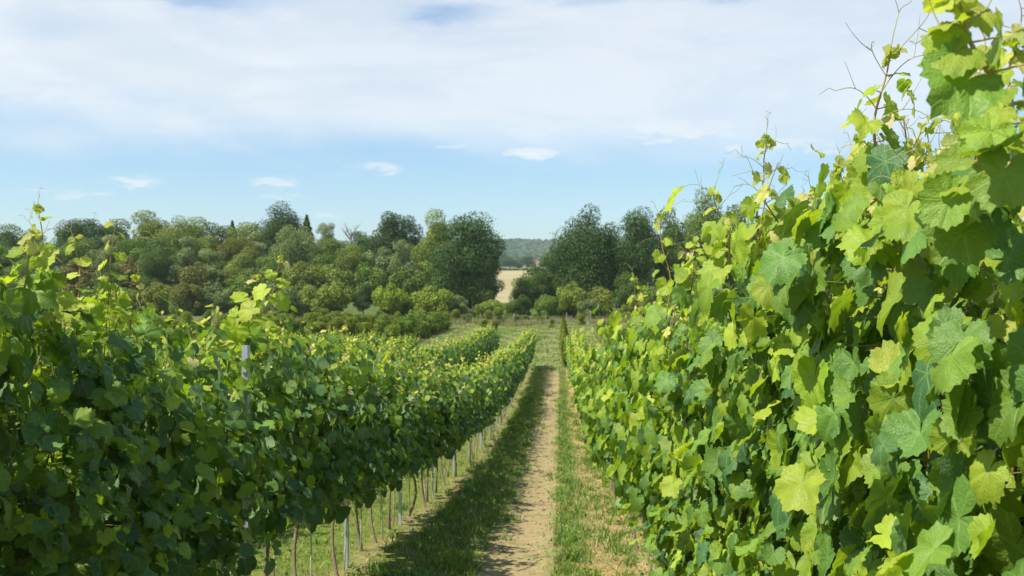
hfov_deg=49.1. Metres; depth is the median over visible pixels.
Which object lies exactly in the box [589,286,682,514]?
grapevine
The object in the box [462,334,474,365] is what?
grapevine
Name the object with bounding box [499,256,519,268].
oak tree
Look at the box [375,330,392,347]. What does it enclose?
grapevine
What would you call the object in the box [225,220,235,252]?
conifer tree
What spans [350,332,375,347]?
grapevine
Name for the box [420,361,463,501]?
grapevine
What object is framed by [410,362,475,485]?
grapevine
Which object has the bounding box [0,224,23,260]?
broadleaf tree
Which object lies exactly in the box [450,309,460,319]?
young shrub
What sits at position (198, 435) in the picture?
grapevine
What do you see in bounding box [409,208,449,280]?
broadleaf tree
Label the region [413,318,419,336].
young shrub
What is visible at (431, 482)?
vine stake
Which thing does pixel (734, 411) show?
grapevine
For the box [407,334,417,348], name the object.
grapevine
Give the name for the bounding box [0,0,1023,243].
sky
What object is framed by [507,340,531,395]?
grapevine
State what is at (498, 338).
grapevine
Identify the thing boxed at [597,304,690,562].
grapevine
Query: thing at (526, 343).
grapevine
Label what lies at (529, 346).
grapevine
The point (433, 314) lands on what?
young shrub
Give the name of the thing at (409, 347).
grapevine
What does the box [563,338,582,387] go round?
grapevine
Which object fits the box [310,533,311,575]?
vine stake
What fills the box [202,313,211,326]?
young shrub
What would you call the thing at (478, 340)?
grapevine
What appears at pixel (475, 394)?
grapevine
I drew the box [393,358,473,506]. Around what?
grapevine
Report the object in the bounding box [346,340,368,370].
grapevine
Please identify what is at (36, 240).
oak tree
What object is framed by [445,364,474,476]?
grapevine
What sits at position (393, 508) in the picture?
vine stake
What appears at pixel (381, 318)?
young shrub
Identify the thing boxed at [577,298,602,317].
bush
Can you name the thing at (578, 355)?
grapevine
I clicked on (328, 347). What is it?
grapevine
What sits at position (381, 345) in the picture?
grapevine
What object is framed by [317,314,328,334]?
young shrub
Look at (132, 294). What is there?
bush
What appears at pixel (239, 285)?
bush
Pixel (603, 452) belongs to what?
grapevine
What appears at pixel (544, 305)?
bush
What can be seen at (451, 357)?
grapevine
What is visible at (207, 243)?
broadleaf tree
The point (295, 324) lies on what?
young shrub
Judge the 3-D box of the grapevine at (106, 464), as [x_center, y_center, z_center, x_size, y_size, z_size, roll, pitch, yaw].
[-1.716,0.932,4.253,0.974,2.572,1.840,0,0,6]
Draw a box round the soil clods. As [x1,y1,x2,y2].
[350,438,648,575]
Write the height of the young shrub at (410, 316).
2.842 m
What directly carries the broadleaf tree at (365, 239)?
on the ground at (526, 528)
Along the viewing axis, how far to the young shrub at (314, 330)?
98.63 m
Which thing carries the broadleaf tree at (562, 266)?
on the ground at (526, 528)
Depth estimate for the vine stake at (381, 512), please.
12.16 m
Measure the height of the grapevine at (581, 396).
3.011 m
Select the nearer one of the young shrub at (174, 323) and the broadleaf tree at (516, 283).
the young shrub at (174, 323)
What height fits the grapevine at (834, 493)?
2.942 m
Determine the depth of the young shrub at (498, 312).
152.03 m
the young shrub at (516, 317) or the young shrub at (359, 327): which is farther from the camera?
the young shrub at (516, 317)
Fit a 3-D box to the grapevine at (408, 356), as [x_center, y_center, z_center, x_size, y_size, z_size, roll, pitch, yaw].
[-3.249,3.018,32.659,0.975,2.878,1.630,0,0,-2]
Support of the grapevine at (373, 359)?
on the ground at (526, 528)
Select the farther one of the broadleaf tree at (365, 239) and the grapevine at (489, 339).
the broadleaf tree at (365, 239)
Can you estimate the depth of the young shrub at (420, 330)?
109.27 m
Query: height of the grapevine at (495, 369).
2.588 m
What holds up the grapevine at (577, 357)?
on the ground at (526, 528)
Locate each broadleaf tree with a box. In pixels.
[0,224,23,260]
[0,247,26,276]
[1,261,34,289]
[9,250,56,273]
[53,239,102,267]
[74,218,128,255]
[91,257,129,290]
[100,218,133,254]
[104,237,146,265]
[128,209,169,252]
[134,235,182,276]
[180,216,221,252]
[186,236,225,284]
[202,222,247,250]
[215,235,259,277]
[222,252,257,289]
[223,222,268,270]
[244,252,287,289]
[305,237,345,281]
[333,243,372,273]
[344,230,376,264]
[352,283,373,314]
[366,211,407,261]
[396,215,424,256]
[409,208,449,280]
[435,224,450,265]
[464,257,504,304]
[507,276,526,305]
[510,271,549,310]
[519,246,560,305]
[526,263,557,306]
[553,233,590,295]
[589,221,637,309]
[611,271,641,308]
[650,205,688,303]
[713,204,756,291]
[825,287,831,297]
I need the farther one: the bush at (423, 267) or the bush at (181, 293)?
the bush at (423, 267)
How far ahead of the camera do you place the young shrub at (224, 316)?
126.24 m
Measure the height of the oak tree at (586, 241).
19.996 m
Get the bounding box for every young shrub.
[156,315,163,325]
[164,316,172,331]
[168,318,179,333]
[176,319,196,338]
[181,311,191,325]
[190,319,196,332]
[192,321,209,339]
[202,309,212,323]
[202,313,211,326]
[212,320,222,334]
[217,314,227,321]
[268,311,278,316]
[270,316,284,334]
[276,313,287,328]
[281,318,290,334]
[285,317,304,335]
[296,319,307,335]
[303,321,319,340]
[304,312,317,323]
[313,321,326,336]
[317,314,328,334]
[319,308,328,316]
[325,313,335,329]
[327,320,337,335]
[330,310,341,317]
[331,316,346,335]
[342,316,358,343]
[343,311,351,316]
[348,322,363,342]
[353,313,362,323]
[359,315,371,324]
[359,321,372,338]
[366,313,375,327]
[370,319,385,337]
[374,309,382,322]
[375,316,387,336]
[378,313,391,329]
[382,328,397,342]
[385,314,394,323]
[387,323,400,344]
[391,318,408,344]
[394,311,402,316]
[404,312,418,337]
[404,319,414,341]
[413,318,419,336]
[414,313,429,334]
[417,319,423,337]
[418,320,431,337]
[425,316,432,331]
[430,312,442,330]
[431,318,439,333]
[432,311,445,330]
[443,315,451,329]
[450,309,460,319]
[458,314,472,321]
[474,304,485,319]
[478,318,488,327]
[483,310,493,320]
[489,321,499,329]
[492,306,506,322]
[502,302,512,317]
[511,313,520,321]
[519,315,531,320]
[547,318,555,327]
[576,313,586,324]
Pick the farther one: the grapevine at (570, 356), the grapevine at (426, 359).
the grapevine at (570, 356)
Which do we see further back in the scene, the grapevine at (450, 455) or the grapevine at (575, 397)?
the grapevine at (575, 397)
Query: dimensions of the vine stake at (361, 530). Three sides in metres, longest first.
1.300 x 0.022 x 0.018 m
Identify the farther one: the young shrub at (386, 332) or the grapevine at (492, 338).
the young shrub at (386, 332)
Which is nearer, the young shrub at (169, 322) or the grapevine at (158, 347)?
the grapevine at (158, 347)
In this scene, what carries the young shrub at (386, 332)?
on the ground at (526, 528)
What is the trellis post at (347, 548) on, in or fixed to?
on the ground at (526, 528)
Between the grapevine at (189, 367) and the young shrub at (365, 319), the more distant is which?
the young shrub at (365, 319)
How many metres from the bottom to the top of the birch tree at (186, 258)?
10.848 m
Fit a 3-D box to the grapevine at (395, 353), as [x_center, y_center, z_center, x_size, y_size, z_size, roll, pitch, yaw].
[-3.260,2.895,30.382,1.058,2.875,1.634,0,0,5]
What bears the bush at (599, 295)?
on the ground at (526, 528)
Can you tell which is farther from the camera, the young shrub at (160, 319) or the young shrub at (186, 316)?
the young shrub at (186, 316)
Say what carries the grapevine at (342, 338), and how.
on the ground at (526, 528)
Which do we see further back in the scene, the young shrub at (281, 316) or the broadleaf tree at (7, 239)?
the broadleaf tree at (7, 239)
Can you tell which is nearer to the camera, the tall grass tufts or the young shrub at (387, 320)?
the tall grass tufts
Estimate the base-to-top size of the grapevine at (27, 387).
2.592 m
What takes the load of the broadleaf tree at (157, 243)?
on the ground at (526, 528)
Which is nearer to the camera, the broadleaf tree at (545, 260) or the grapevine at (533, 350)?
the grapevine at (533, 350)
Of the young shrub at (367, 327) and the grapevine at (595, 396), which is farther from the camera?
the young shrub at (367, 327)
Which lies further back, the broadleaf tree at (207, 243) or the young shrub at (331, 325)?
the broadleaf tree at (207, 243)
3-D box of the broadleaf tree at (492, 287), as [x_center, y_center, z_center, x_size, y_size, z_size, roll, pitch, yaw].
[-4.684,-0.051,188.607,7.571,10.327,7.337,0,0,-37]
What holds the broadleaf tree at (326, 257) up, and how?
on the ground at (526, 528)
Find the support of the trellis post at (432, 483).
on the ground at (526, 528)
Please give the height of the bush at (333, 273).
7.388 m
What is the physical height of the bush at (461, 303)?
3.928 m
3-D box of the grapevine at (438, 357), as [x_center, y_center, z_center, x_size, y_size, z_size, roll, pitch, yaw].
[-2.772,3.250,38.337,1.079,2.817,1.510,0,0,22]
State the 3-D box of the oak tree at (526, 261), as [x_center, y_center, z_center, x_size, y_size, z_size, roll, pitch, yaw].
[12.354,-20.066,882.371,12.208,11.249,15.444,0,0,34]
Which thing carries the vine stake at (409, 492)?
on the ground at (526, 528)
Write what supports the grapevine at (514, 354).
on the ground at (526, 528)
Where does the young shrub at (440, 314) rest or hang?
on the ground at (526, 528)
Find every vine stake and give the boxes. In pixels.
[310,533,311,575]
[344,499,348,570]
[360,507,361,551]
[380,487,382,537]
[393,491,393,526]
[409,470,409,510]
[423,470,426,507]
[431,466,431,499]
[648,544,649,563]
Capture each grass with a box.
[194,369,681,575]
[389,322,682,370]
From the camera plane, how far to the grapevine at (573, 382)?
28.41 m
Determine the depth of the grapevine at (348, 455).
8.59 m
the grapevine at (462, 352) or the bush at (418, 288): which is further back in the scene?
the bush at (418, 288)
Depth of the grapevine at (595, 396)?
13.99 m
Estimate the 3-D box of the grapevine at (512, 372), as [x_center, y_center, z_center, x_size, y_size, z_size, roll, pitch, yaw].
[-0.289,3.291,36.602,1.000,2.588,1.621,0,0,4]
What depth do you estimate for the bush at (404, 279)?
201.03 m
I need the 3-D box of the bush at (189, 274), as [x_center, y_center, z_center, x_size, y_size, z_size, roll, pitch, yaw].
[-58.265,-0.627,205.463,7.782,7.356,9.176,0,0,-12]
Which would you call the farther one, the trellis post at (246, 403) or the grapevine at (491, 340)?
the grapevine at (491, 340)
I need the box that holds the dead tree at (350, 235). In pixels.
[341,223,360,256]
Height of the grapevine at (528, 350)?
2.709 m
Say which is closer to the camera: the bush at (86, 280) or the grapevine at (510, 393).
the grapevine at (510, 393)
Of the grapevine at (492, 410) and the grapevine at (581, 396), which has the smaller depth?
the grapevine at (581, 396)
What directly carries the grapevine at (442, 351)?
on the ground at (526, 528)
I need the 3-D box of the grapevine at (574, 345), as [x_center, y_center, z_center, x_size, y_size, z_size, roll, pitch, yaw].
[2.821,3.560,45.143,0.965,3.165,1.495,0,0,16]
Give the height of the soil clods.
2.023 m
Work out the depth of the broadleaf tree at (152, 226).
252.95 m
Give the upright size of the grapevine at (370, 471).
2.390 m
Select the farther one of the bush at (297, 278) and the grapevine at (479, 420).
the bush at (297, 278)
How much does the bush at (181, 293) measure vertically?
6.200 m
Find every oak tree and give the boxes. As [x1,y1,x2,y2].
[15,230,47,256]
[47,218,98,269]
[134,246,182,297]
[151,214,205,266]
[251,200,310,257]
[269,224,319,274]
[426,211,507,308]
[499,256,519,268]
[518,255,536,267]
[543,202,617,297]
[608,206,661,300]
[681,187,725,288]
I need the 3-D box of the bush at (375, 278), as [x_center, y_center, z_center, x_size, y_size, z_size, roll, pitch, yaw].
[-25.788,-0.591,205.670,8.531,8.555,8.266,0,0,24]
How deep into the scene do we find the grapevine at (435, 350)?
40.16 m
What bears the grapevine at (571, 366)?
on the ground at (526, 528)
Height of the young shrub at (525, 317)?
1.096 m
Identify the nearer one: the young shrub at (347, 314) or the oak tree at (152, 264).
the young shrub at (347, 314)
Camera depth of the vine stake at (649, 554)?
10.52 m
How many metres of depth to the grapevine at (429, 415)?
14.30 m
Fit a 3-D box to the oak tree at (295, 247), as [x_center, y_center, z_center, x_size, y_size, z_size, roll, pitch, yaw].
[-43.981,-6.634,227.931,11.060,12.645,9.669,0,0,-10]
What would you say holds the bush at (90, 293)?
on the ground at (526, 528)
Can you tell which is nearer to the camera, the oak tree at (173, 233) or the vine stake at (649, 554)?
the vine stake at (649, 554)
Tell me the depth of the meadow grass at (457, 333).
111.96 m
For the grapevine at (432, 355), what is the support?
on the ground at (526, 528)
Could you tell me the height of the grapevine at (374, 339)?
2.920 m
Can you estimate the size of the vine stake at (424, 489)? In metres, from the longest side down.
1.300 x 0.023 x 0.018 m
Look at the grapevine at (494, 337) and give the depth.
72.10 m
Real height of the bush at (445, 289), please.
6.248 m
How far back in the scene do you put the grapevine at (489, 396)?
25.21 m
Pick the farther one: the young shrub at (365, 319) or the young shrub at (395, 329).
the young shrub at (365, 319)
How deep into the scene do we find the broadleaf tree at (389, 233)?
246.54 m
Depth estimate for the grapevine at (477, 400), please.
21.96 m
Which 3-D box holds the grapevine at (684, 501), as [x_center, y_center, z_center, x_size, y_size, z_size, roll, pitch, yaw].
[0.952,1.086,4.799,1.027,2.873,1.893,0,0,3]
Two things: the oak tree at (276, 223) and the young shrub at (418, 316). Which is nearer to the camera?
the young shrub at (418, 316)
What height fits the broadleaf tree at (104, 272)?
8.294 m
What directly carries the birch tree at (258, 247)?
on the ground at (526, 528)
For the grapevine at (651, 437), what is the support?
on the ground at (526, 528)
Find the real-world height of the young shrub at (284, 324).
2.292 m
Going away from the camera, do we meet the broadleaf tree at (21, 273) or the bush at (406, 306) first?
the bush at (406, 306)
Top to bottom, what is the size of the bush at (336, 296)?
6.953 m
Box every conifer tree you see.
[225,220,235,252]
[300,214,314,267]
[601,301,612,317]
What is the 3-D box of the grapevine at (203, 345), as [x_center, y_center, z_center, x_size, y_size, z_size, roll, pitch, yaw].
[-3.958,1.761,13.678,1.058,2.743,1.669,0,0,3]
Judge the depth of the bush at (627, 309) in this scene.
174.37 m
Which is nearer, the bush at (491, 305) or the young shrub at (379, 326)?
the young shrub at (379, 326)
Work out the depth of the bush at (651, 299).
172.30 m
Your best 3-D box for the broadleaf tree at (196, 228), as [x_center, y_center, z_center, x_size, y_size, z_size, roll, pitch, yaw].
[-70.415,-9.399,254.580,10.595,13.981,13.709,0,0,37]
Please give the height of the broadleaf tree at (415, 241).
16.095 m
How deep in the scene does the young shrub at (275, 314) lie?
133.44 m
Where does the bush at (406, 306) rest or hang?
on the ground at (526, 528)
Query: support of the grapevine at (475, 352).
on the ground at (526, 528)
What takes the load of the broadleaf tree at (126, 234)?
on the ground at (526, 528)
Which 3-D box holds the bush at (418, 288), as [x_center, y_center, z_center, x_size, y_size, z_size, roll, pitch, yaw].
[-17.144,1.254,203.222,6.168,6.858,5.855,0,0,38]
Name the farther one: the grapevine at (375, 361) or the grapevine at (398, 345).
the grapevine at (398, 345)
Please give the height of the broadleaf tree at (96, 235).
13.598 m
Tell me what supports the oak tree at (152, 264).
on the ground at (526, 528)
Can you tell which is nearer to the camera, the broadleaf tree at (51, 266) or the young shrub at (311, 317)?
the young shrub at (311, 317)
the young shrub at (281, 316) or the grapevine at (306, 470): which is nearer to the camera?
the grapevine at (306, 470)
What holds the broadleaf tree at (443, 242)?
on the ground at (526, 528)
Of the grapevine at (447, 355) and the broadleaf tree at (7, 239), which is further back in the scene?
the broadleaf tree at (7, 239)
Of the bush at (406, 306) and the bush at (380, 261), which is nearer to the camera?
the bush at (406, 306)
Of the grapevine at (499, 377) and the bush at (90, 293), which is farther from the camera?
the bush at (90, 293)
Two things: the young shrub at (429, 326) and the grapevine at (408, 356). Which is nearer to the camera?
the grapevine at (408, 356)
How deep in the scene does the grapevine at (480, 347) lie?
58.47 m
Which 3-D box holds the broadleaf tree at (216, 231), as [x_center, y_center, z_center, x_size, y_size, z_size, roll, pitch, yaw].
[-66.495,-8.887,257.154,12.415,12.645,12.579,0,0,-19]
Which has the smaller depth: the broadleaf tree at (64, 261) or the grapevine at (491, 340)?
the grapevine at (491, 340)
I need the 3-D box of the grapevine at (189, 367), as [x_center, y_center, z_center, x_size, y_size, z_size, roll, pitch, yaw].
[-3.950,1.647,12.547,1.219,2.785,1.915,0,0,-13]
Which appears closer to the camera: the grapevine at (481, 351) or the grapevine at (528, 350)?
the grapevine at (528, 350)
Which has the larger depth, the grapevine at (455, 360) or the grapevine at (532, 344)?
the grapevine at (532, 344)
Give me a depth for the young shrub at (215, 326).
110.88 m
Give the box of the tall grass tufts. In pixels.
[235,388,642,575]
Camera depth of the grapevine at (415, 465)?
13.19 m
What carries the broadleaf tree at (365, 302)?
on the ground at (526, 528)
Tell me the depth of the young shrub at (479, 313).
168.04 m
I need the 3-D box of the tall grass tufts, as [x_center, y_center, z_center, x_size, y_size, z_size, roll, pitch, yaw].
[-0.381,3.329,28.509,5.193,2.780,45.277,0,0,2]
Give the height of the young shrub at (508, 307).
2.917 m
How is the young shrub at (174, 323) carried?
on the ground at (526, 528)
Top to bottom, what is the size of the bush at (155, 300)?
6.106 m
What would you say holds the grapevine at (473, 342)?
on the ground at (526, 528)
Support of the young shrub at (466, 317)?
on the ground at (526, 528)
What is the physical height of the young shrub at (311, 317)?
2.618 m
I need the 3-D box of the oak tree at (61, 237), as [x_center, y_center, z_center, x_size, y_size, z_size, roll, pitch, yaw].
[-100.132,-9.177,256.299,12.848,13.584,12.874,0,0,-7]
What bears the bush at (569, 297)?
on the ground at (526, 528)
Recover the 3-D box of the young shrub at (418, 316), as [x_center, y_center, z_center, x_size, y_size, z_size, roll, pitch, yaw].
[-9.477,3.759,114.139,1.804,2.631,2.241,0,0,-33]
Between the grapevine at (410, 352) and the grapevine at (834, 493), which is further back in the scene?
the grapevine at (410, 352)
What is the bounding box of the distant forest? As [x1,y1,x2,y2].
[315,234,694,265]
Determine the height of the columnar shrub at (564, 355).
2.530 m
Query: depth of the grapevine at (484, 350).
61.86 m
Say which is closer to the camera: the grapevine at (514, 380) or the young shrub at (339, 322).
the grapevine at (514, 380)
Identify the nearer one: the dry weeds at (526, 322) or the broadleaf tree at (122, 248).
the dry weeds at (526, 322)
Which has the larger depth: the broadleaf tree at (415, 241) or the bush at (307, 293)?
the broadleaf tree at (415, 241)
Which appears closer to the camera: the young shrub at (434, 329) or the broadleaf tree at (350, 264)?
the young shrub at (434, 329)
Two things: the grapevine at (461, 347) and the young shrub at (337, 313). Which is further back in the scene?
the young shrub at (337, 313)
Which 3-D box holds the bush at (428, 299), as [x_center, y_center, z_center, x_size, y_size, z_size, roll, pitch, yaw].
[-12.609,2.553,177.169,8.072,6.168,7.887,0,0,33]
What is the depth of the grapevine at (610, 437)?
12.99 m
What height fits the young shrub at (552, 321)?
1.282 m
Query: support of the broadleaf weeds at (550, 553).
on the ground at (526, 528)
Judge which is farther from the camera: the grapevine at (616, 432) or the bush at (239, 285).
the bush at (239, 285)
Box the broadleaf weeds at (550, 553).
[240,410,653,575]
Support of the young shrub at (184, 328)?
on the ground at (526, 528)
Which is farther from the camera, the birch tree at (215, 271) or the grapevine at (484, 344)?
the birch tree at (215, 271)
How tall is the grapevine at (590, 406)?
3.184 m
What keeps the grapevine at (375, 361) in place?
on the ground at (526, 528)
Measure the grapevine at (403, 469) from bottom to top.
2.184 m
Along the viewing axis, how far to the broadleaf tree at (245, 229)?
251.37 m
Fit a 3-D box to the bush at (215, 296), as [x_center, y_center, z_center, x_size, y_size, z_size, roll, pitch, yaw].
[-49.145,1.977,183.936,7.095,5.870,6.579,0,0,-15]
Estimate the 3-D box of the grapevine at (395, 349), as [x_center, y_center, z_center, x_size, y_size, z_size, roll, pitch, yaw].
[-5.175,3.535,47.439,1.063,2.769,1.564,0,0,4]
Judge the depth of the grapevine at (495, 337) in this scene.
73.04 m
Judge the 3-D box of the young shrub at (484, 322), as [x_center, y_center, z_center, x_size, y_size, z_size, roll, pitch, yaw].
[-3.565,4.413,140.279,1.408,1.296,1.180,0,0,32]
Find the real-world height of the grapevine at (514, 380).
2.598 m
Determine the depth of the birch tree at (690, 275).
194.49 m
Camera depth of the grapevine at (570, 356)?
44.10 m
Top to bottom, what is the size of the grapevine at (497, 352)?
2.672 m
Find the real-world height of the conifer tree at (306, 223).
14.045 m
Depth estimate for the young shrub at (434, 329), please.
120.12 m
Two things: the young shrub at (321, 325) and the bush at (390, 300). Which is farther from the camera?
the bush at (390, 300)
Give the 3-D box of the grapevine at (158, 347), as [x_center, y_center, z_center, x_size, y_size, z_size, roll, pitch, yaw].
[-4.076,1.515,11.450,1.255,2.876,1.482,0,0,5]
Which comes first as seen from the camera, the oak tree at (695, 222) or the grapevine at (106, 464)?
the grapevine at (106, 464)
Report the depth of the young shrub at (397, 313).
128.16 m
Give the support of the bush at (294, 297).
on the ground at (526, 528)
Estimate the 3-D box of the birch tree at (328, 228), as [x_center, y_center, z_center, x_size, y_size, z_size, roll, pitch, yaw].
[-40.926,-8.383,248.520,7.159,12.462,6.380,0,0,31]
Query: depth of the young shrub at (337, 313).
129.15 m
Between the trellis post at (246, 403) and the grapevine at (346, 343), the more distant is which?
the grapevine at (346, 343)
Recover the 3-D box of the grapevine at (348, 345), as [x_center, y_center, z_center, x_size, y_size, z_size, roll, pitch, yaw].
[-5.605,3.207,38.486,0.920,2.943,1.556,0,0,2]
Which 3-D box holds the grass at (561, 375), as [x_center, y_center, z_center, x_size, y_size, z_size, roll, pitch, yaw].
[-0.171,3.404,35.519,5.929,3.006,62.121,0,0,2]
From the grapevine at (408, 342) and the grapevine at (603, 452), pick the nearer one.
the grapevine at (603, 452)
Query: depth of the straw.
13.14 m
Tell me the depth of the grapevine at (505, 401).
30.96 m
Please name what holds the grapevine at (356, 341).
on the ground at (526, 528)
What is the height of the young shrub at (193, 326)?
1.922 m
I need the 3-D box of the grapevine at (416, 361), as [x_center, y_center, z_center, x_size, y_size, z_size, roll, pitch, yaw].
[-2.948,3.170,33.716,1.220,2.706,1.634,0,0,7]
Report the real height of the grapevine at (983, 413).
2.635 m
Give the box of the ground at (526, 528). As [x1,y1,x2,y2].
[16,244,1000,575]
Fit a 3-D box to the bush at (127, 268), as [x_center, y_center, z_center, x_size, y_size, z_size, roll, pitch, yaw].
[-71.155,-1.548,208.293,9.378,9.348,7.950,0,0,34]
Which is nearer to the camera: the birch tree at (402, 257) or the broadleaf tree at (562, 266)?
the broadleaf tree at (562, 266)
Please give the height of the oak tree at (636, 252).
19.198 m
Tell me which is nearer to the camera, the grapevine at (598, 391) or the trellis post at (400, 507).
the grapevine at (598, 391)
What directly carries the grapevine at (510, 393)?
on the ground at (526, 528)
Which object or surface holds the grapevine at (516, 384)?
on the ground at (526, 528)
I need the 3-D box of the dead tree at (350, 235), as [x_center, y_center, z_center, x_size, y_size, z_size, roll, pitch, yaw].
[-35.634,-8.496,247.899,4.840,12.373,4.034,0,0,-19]
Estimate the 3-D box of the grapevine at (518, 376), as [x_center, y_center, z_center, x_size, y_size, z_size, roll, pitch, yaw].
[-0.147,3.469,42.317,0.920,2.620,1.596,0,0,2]
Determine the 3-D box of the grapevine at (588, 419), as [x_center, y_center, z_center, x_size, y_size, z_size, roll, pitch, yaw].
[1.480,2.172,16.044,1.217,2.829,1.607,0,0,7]
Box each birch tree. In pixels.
[85,234,119,265]
[164,236,201,273]
[194,249,228,287]
[246,241,278,270]
[313,223,341,253]
[386,239,418,275]
[668,247,697,286]
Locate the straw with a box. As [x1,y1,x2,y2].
[305,394,653,575]
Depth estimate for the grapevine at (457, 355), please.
46.13 m
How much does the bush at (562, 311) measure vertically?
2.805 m
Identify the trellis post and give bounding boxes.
[242,345,250,575]
[344,363,349,567]
[399,372,401,524]
[432,464,433,497]
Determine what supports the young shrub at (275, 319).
on the ground at (526, 528)
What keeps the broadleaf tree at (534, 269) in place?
on the ground at (526, 528)
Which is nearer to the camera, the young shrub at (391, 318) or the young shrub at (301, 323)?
the young shrub at (301, 323)
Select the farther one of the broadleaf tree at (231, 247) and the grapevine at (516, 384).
the broadleaf tree at (231, 247)
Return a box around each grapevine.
[0,187,210,575]
[0,245,69,575]
[7,331,86,466]
[38,263,291,575]
[81,297,193,381]
[139,240,336,575]
[139,322,210,381]
[175,321,224,376]
[196,293,349,575]
[249,320,389,575]
[281,327,336,357]
[290,330,406,575]
[302,332,352,359]
[328,355,429,550]
[335,330,349,342]
[341,341,358,358]
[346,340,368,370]
[349,335,367,345]
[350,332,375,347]
[354,360,424,542]
[355,341,397,363]
[356,337,433,529]
[358,348,382,369]
[367,330,380,347]
[371,335,387,352]
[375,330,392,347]
[379,343,409,370]
[385,336,401,353]
[388,339,401,356]
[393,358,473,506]
[396,341,416,374]
[396,342,412,367]
[397,337,420,353]
[398,356,453,516]
[399,349,431,372]
[402,334,417,355]
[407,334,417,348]
[408,358,470,492]
[409,350,429,369]
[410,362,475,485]
[411,348,428,369]
[414,341,450,370]
[419,346,438,363]
[419,346,438,371]
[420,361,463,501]
[423,342,444,362]
[428,337,452,370]
[433,338,449,368]
[434,336,454,368]
[437,357,493,476]
[441,335,461,369]
[442,348,458,367]
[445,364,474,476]
[452,335,469,371]
[452,338,469,370]
[452,364,496,437]
[459,335,479,365]
[461,360,485,461]
[462,331,483,362]
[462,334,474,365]
[463,362,495,459]
[466,358,502,446]
[467,333,479,366]
[467,336,478,363]
[467,362,504,457]
[468,351,501,439]
[469,331,487,361]
[471,327,490,364]
[471,332,483,364]
[471,364,509,449]
[473,328,488,360]
[475,326,493,356]
[480,352,505,436]
[482,326,492,355]
[485,322,496,349]
[485,351,514,425]
[486,323,495,356]
[486,354,511,432]
[488,326,499,350]
[490,326,502,357]
[490,357,506,434]
[491,346,518,389]
[491,358,511,425]
[492,348,517,419]
[494,347,523,382]
[498,348,527,416]
[499,347,525,392]
[505,346,519,406]
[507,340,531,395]
[508,341,530,392]
[512,336,532,385]
[512,348,524,398]
[515,336,532,383]
[518,332,533,372]
[527,332,540,372]
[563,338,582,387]
[565,343,588,382]
[565,355,612,490]
[566,354,586,410]
[567,344,595,394]
[568,340,591,386]
[568,340,594,355]
[571,347,596,408]
[572,351,591,422]
[573,342,617,503]
[574,362,604,475]
[575,342,609,481]
[576,346,603,425]
[577,364,598,453]
[578,344,600,426]
[579,325,638,551]
[582,319,634,473]
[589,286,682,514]
[590,325,634,497]
[591,241,744,564]
[592,328,643,524]
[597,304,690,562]
[600,307,691,568]
[610,199,765,575]
[633,199,772,574]
[661,0,1023,575]
[670,111,945,575]
[851,0,1023,575]
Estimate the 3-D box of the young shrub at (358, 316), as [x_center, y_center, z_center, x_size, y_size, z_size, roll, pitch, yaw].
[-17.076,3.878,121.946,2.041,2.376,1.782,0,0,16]
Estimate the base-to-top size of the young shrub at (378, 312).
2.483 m
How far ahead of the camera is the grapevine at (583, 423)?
22.41 m
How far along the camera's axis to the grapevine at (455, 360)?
44.61 m
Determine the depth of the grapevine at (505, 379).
32.11 m
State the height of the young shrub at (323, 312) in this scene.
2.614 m
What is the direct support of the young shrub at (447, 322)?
on the ground at (526, 528)
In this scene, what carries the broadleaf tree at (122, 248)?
on the ground at (526, 528)
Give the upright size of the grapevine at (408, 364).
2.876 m
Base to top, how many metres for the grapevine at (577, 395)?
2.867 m
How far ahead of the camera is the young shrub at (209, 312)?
136.05 m
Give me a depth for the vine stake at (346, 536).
9.92 m
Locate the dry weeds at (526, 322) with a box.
[160,312,704,325]
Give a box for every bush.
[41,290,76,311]
[57,257,101,296]
[75,285,113,311]
[108,255,144,293]
[108,287,141,313]
[137,282,172,314]
[167,282,205,314]
[172,265,212,298]
[192,282,232,314]
[222,275,260,313]
[261,279,307,316]
[279,261,325,300]
[297,284,320,311]
[309,279,354,313]
[316,264,359,300]
[352,261,388,299]
[358,246,399,280]
[371,282,407,316]
[383,266,427,304]
[390,296,414,315]
[408,278,427,308]
[408,285,455,314]
[409,255,437,286]
[434,283,460,300]
[447,295,474,317]
[472,299,505,316]
[508,294,531,316]
[531,294,559,318]
[552,304,573,317]
[556,281,588,317]
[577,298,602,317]
[587,286,614,310]
[617,303,644,317]
[631,285,675,317]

